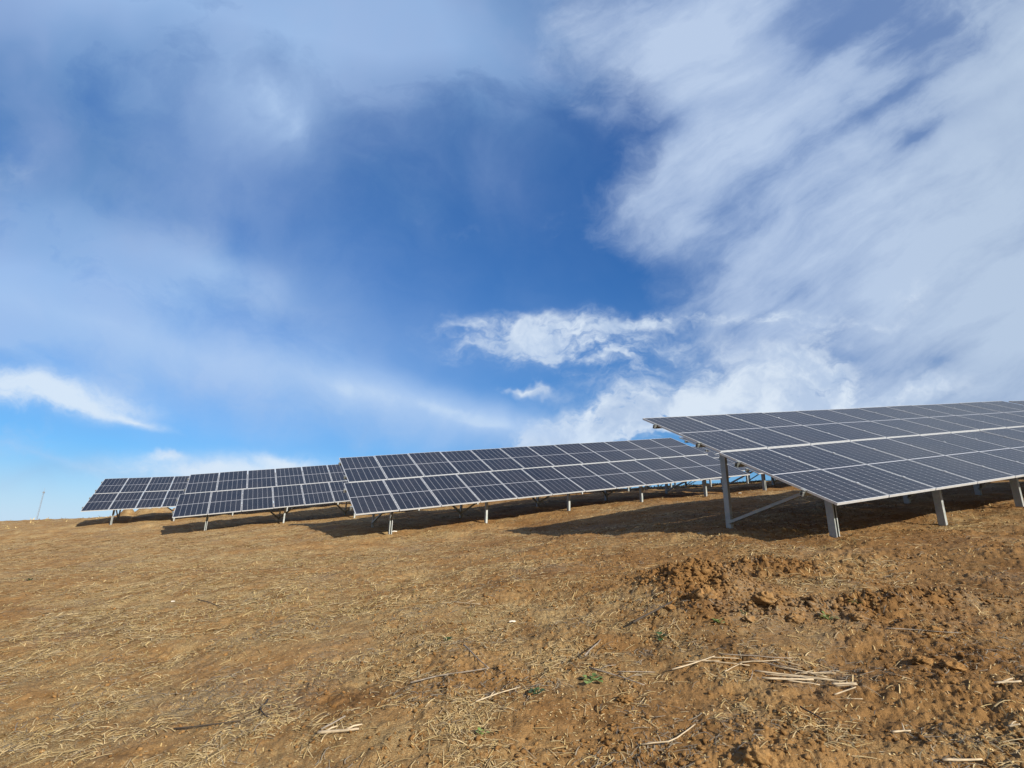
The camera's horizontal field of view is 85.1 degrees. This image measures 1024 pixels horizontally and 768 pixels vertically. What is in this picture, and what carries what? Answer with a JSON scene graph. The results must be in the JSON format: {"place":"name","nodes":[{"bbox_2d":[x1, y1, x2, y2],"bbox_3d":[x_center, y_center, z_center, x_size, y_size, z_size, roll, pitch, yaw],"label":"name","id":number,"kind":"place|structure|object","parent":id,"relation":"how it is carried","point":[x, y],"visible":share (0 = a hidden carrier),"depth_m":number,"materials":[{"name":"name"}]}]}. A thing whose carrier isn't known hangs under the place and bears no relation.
{"place":"outdoors","nodes":[
{"label":"outdoors","id":0,"kind":"place"},
{"bbox_2d":[5,509,140,528],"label":"crest grass","id":1,"kind":"structure","parent":0,"point":[46,520],"depth_m":40.74,"materials":[{"name":"beige plant"}]},
{"bbox_2d":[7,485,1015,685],"bbox_3d":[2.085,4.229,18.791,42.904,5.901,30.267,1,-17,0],"label":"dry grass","id":2,"kind":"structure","parent":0,"point":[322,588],"depth_m":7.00,"materials":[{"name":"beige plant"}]},
{"bbox_2d":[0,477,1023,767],"bbox_3d":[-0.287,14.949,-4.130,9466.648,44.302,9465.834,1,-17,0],"label":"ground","id":3,"kind":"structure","parent":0,"point":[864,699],"depth_m":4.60,"materials":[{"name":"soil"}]},
{"bbox_2d":[36,489,44,518],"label":"radio mast","id":4,"kind":"object","parent":3,"relation":"on","point":[40,503],"visible":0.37,"depth_m":113.20,"materials":[{"name":"metal"}]},
{"bbox_2d":[174,720,240,729],"bbox_3d":[-1.796,2.009,3.283,0.381,0.053,0.019,2,-17,-2],"label":"dark twig","id":5,"kind":"object","parent":3,"relation":"on","point":[204,725],"visible":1,"depth_m":3.28,"materials":[{"name":"brown wood"}]},
{"bbox_2d":[81,472,338,524],"bbox_3d":[-16.116,6.521,32.541,14.040,4.485,4.026,8,-18,-22],"label":"solar table","id":6,"kind":"object","parent":3,"relation":"on","point":[154,492],"visible":0.28,"depth_m":30.50,"materials":[{"name":"glass"}]},
{"bbox_2d":[260,698,267,716],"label":"dark twig","id":7,"kind":"object","parent":3,"relation":"on","point":[263,713],"visible":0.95,"depth_m":3.42,"materials":[{"name":"grey wood"}]},
{"bbox_2d":[172,464,478,530],"bbox_3d":[-7.116,4.772,25.396,13.908,4.906,4.033,8,-18,-22],"label":"solar table","id":8,"kind":"object","parent":3,"relation":"on","point":[201,496],"visible":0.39,"depth_m":23.64,"materials":[{"name":"glass"}]},
{"bbox_2d":[321,716,345,729],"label":"dry stalk","id":9,"kind":"object","parent":3,"relation":"on","point":[322,728],"visible":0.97,"depth_m":3.10,"materials":[{"name":"beige plant"}]},
{"bbox_2d":[317,724,361,734],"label":"dry stalk","id":10,"kind":"object","parent":3,"relation":"on","point":[350,728],"visible":1,"depth_m":3.00,"materials":[{"name":"beige plant"}]},
{"bbox_2d":[410,668,488,682],"bbox_3d":[-0.413,1.928,3.699,0.511,0.089,0.057,4,-17,-8],"label":"dry stalk","id":11,"kind":"object","parent":3,"relation":"on","point":[446,674],"visible":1,"depth_m":3.70,"materials":[{"name":"beige plant"}]},
{"bbox_2d":[463,644,488,667],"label":"dry stalk","id":12,"kind":"object","parent":3,"relation":"on","point":[475,655],"visible":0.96,"depth_m":4.04,"materials":[{"name":"beige plant"}]},
{"bbox_2d":[476,727,488,734],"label":"green weed","id":13,"kind":"object","parent":3,"relation":"on","point":[479,728],"visible":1,"depth_m":2.89,"materials":[{"name":"green plant"}]},
{"bbox_2d":[475,686,520,701],"bbox_3d":[-0.090,1.866,3.362,0.311,0.055,0.046,11,-20,-30],"label":"dry stalk","id":14,"kind":"object","parent":3,"relation":"on","point":[491,695],"visible":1,"depth_m":3.34,"materials":[{"name":"beige plant"}]},
{"bbox_2d":[0,478,1023,767],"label":"straw litter","id":15,"kind":"object","parent":3,"relation":"on","point":[328,670],"visible":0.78,"depth_m":4.01,"materials":[{"name":"beige plant"}]},
{"bbox_2d":[0,496,1023,767],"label":"soil crumbs","id":16,"kind":"object","parent":3,"relation":"on","point":[698,572],"visible":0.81,"depth_m":4.33,"materials":[{"name":"brown soil"}]},
{"bbox_2d":[0,479,1023,674],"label":"straw scatter","id":17,"kind":"object","parent":3,"relation":"on","point":[87,626],"visible":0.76,"depth_m":8.03,"materials":[{"name":"beige plant"}]},
{"bbox_2d":[529,687,544,693],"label":"green weed","id":18,"kind":"object","parent":3,"relation":"on","point":[538,688],"visible":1,"depth_m":3.35,"materials":[{"name":"green plant"}]},
{"bbox_2d":[338,438,749,533],"bbox_3d":[1.410,3.253,19.142,13.913,4.896,4.035,8,-18,-22],"label":"solar table","id":19,"kind":"object","parent":3,"relation":"on","point":[454,478],"visible":0.97,"depth_m":18.45,"materials":[{"name":"glass"}]},
{"bbox_2d":[581,673,602,683],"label":"green weed","id":20,"kind":"object","parent":3,"relation":"on","point":[594,675],"visible":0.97,"depth_m":3.53,"materials":[{"name":"green plant"}]},
{"bbox_2d":[584,639,600,655],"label":"dry stalk","id":21,"kind":"object","parent":3,"relation":"on","point":[592,647],"visible":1,"depth_m":4.06,"materials":[{"name":"beige plant"}]},
{"bbox_2d":[589,665,644,684],"bbox_3d":[0.667,1.840,3.541,0.390,0.076,0.141,-15,-23,43],"label":"dry stalk","id":22,"kind":"object","parent":3,"relation":"on","point":[615,675],"visible":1,"depth_m":3.54,"materials":[{"name":"beige plant"}]},
{"bbox_2d":[616,693,633,703],"bbox_3d":[0.666,1.849,3.264,0.106,0.062,0.152,-6,-18,23],"label":"soil clod","id":23,"kind":"object","parent":3,"relation":"on","point":[626,698],"visible":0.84,"depth_m":3.23,"materials":[{"name":"brown soil"}]},
{"bbox_2d":[617,671,654,672],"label":"dry stalk","id":24,"kind":"object","parent":3,"relation":"on","point":[633,671],"visible":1,"depth_m":3.59,"materials":[{"name":"beige plant"}]},
{"bbox_2d":[632,601,672,623],"bbox_3d":[1.187,1.915,4.688,0.572,0.149,0.024,15,-22,-39],"label":"dark twig","id":25,"kind":"object","parent":3,"relation":"on","point":[643,616],"visible":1,"depth_m":4.65,"materials":[{"name":"grey wood"}]},
{"bbox_2d":[656,632,665,640],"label":"green weed","id":26,"kind":"object","parent":3,"relation":"on","point":[660,638],"visible":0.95,"depth_m":4.25,"materials":[{"name":"green plant"}]},
{"bbox_2d":[581,447,748,493],"bbox_3d":[6.976,4.872,31.707,16.273,4.866,4.032,8,-18,-22],"label":"solar table","id":27,"kind":"object","parent":3,"relation":"on","point":[711,454],"visible":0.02,"depth_m":33.28,"materials":[{"name":"metal"}]},
{"bbox_2d":[641,724,695,745],"bbox_3d":[0.807,1.760,2.787,0.350,0.063,0.070,9,-19,-23],"label":"dry stalk","id":28,"kind":"object","parent":3,"relation":"on","point":[642,744],"visible":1,"depth_m":2.74,"materials":[{"name":"beige plant"}]},
{"bbox_2d":[662,604,675,610],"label":"soil clod","id":29,"kind":"object","parent":3,"relation":"on","point":[669,606],"visible":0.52,"depth_m":4.77,"materials":[{"name":"brown soil"}]},
{"bbox_2d":[629,478,719,487],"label":"solar table","id":30,"kind":"object","parent":3,"relation":"on","point":[692,482],"visible":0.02,"depth_m":44.53,"materials":[{"name":"metal"}]},
{"bbox_2d":[672,656,714,669],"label":"dry stalk","id":31,"kind":"object","parent":3,"relation":"on","point":[691,663],"visible":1,"depth_m":3.63,"materials":[{"name":"beige plant"}]},
{"bbox_2d":[613,480,774,489],"bbox_3d":[12.304,7.419,40.398,22.169,2.065,14.748,-4,-18,16],"label":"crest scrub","id":32,"kind":"object","parent":3,"relation":"on","point":[694,485],"visible":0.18,"depth_m":35.97,"materials":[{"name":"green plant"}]},
{"bbox_2d":[688,584,719,600],"bbox_3d":[1.690,1.894,4.893,0.273,0.258,0.328,4,-17,-10],"label":"soil clod","id":33,"kind":"object","parent":3,"relation":"on","point":[705,591],"visible":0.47,"depth_m":4.85,"materials":[{"name":"brown soil"}]},
{"bbox_2d":[699,659,749,665],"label":"dry stalk","id":34,"kind":"object","parent":3,"relation":"on","point":[723,662],"visible":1,"depth_m":3.63,"materials":[{"name":"beige plant"}]},
{"bbox_2d":[679,437,777,489],"bbox_3d":[14.430,3.253,25.000,13.935,4.710,4.035,8,-18,-22],"label":"solar table","id":35,"kind":"object","parent":3,"relation":"on","point":[716,453],"visible":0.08,"depth_m":22.09,"materials":[{"name":"metal"}]},
{"bbox_2d":[741,615,757,622],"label":"soil clod","id":36,"kind":"object","parent":3,"relation":"on","point":[748,619],"visible":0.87,"depth_m":4.41,"materials":[{"name":"brown soil"}]},
{"bbox_2d":[719,653,791,658],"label":"dry stalk","id":37,"kind":"object","parent":3,"relation":"on","point":[751,655],"visible":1,"depth_m":3.69,"materials":[{"name":"beige plant"}]},
{"bbox_2d":[741,742,771,767],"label":"soil clod","id":38,"kind":"object","parent":3,"relation":"on","point":[754,755],"visible":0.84,"depth_m":2.50,"materials":[{"name":"brown soil"}]},
{"bbox_2d":[739,659,778,662],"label":"dry stalk","id":39,"kind":"object","parent":3,"relation":"on","point":[757,661],"visible":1,"depth_m":3.63,"materials":[{"name":"beige plant"}]},
{"bbox_2d":[747,471,776,482],"bbox_3d":[21.076,5.218,37.947,13.994,4.563,4.032,8,-18,-22],"label":"solar table","id":40,"kind":"object","parent":3,"relation":"on","point":[749,479],"visible":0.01,"depth_m":35.49,"materials":[{"name":"metal"}]},
{"bbox_2d":[750,591,776,606],"bbox_3d":[2.117,1.810,4.691,0.220,0.136,0.199,-12,-21,37],"label":"soil clod","id":41,"kind":"object","parent":3,"relation":"on","point":[765,598],"visible":0.98,"depth_m":4.64,"materials":[{"name":"brown soil"}]},
{"bbox_2d":[761,677,813,679],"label":"dry stalk","id":42,"kind":"object","parent":3,"relation":"on","point":[772,678],"visible":1,"depth_m":3.38,"materials":[{"name":"beige plant"}]},
{"bbox_2d":[769,664,814,675],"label":"dry stalk","id":43,"kind":"object","parent":3,"relation":"on","point":[787,668],"visible":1,"depth_m":3.54,"materials":[{"name":"beige plant"}]},
{"bbox_2d":[755,670,833,679],"bbox_3d":[1.746,1.805,3.458,0.443,0.026,0.023,-5,-18,19],"label":"dry stalk","id":44,"kind":"object","parent":3,"relation":"on","point":[788,674],"visible":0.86,"depth_m":3.47,"materials":[{"name":"beige plant"}]},
{"bbox_2d":[786,612,804,623],"bbox_3d":[2.236,1.870,4.409,0.138,0.125,0.135,1,-17,-1],"label":"soil clod","id":45,"kind":"object","parent":3,"relation":"on","point":[792,617],"visible":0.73,"depth_m":4.38,"materials":[{"name":"brown soil"}]},
{"bbox_2d":[765,674,829,680],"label":"dry stalk","id":46,"kind":"object","parent":3,"relation":"on","point":[787,675],"visible":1,"depth_m":3.44,"materials":[{"name":"beige plant"}]},
{"bbox_2d":[779,665,826,677],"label":"dry stalk","id":47,"kind":"object","parent":3,"relation":"on","point":[801,671],"visible":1,"depth_m":3.49,"materials":[{"name":"beige plant"}]},
{"bbox_2d":[787,680,819,684],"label":"dry stalk","id":48,"kind":"object","parent":3,"relation":"on","point":[802,682],"visible":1,"depth_m":3.34,"materials":[{"name":"beige plant"}]},
{"bbox_2d":[800,706,826,723],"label":"dark twig","id":49,"kind":"object","parent":3,"relation":"on","point":[813,714],"visible":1,"depth_m":2.93,"materials":[{"name":"brown wood"}]},
{"bbox_2d":[800,672,830,673],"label":"dry stalk","id":50,"kind":"object","parent":3,"relation":"on","point":[812,672],"visible":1,"depth_m":3.47,"materials":[{"name":"beige plant"}]},
{"bbox_2d":[800,677,844,680],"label":"dry stalk","id":51,"kind":"object","parent":3,"relation":"on","point":[821,679],"visible":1,"depth_m":3.36,"materials":[{"name":"beige plant"}]},
{"bbox_2d":[820,611,837,618],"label":"green weed","id":52,"kind":"object","parent":3,"relation":"on","point":[827,617],"visible":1,"depth_m":4.39,"materials":[{"name":"green plant"}]},
{"bbox_2d":[643,401,1023,537],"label":"solar table","id":53,"kind":"object","parent":3,"relation":"on","point":[833,459],"visible":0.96,"depth_m":10.74,"materials":[{"name":"glass"}]},
{"bbox_2d":[832,682,856,684],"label":"dry stalk","id":54,"kind":"object","parent":3,"relation":"on","point":[835,683],"visible":0.9,"depth_m":3.28,"materials":[{"name":"beige plant"}]},
{"bbox_2d":[834,686,855,694],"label":"dry stalk","id":55,"kind":"object","parent":3,"relation":"on","point":[844,691],"visible":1,"depth_m":3.21,"materials":[{"name":"beige plant"}]},
{"bbox_2d":[835,684,857,686],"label":"dry stalk","id":56,"kind":"object","parent":3,"relation":"on","point":[845,685],"visible":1,"depth_m":3.24,"materials":[{"name":"beige plant"}]},
{"bbox_2d":[848,612,863,620],"bbox_3d":[2.699,1.830,4.371,0.108,0.085,0.124,-6,-18,21],"label":"soil clod","id":57,"kind":"object","parent":3,"relation":"on","point":[855,616],"visible":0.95,"depth_m":4.34,"materials":[{"name":"brown soil"}]},
{"bbox_2d":[892,723,910,732],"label":"dry stalk","id":58,"kind":"object","parent":3,"relation":"on","point":[897,731],"visible":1,"depth_m":2.71,"materials":[{"name":"beige plant"}]},
{"bbox_2d":[910,655,933,664],"bbox_3d":[2.601,1.763,3.540,0.130,0.074,0.138,-4,-18,16],"label":"soil clod","id":59,"kind":"object","parent":3,"relation":"on","point":[917,659],"visible":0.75,"depth_m":3.52,"materials":[{"name":"brown soil"}]},
{"bbox_2d":[887,628,958,632],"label":"dry stalk","id":60,"kind":"object","parent":3,"relation":"on","point":[921,630],"visible":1,"depth_m":4.13,"materials":[{"name":"beige plant"}]},
{"bbox_2d":[923,625,942,634],"bbox_3d":[3.122,1.828,4.127,0.156,0.087,0.112,-4,-18,16],"label":"soil clod","id":61,"kind":"object","parent":3,"relation":"on","point":[931,628],"visible":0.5,"depth_m":4.10,"materials":[{"name":"brown soil"}]},
{"bbox_2d":[937,659,966,672],"bbox_3d":[2.710,1.744,3.430,0.146,0.084,0.139,0,-17,5],"label":"soil clod","id":62,"kind":"object","parent":3,"relation":"on","point":[953,666],"visible":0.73,"depth_m":3.40,"materials":[{"name":"brown soil"}]},
{"bbox_2d":[942,758,982,761],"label":"dry stalk","id":63,"kind":"object","parent":3,"relation":"on","point":[959,759],"visible":1,"depth_m":2.45,"materials":[{"name":"beige plant"}]},
{"bbox_2d":[994,680,1021,683],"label":"dry stalk","id":64,"kind":"object","parent":3,"relation":"on","point":[1003,682],"visible":1,"depth_m":3.13,"materials":[{"name":"beige plant"}]},
{"bbox_2d":[1008,721,1020,727],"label":"dry stalk","id":65,"kind":"object","parent":3,"relation":"on","point":[1011,725],"visible":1,"depth_m":2.65,"materials":[{"name":"beige plant"}]},
{"bbox_2d":[1009,401,1023,404],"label":"solar table","id":66,"kind":"object","parent":3,"relation":"on","point":[1020,402],"visible":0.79,"depth_m":17.59,"materials":[{"name":"metal"}]},
{"bbox_2d":[0,0,1023,520],"label":"sky","id":67,"kind":"structure","parent":0,"point":[236,235],"materials":[{"name":"blue"}]}
]}

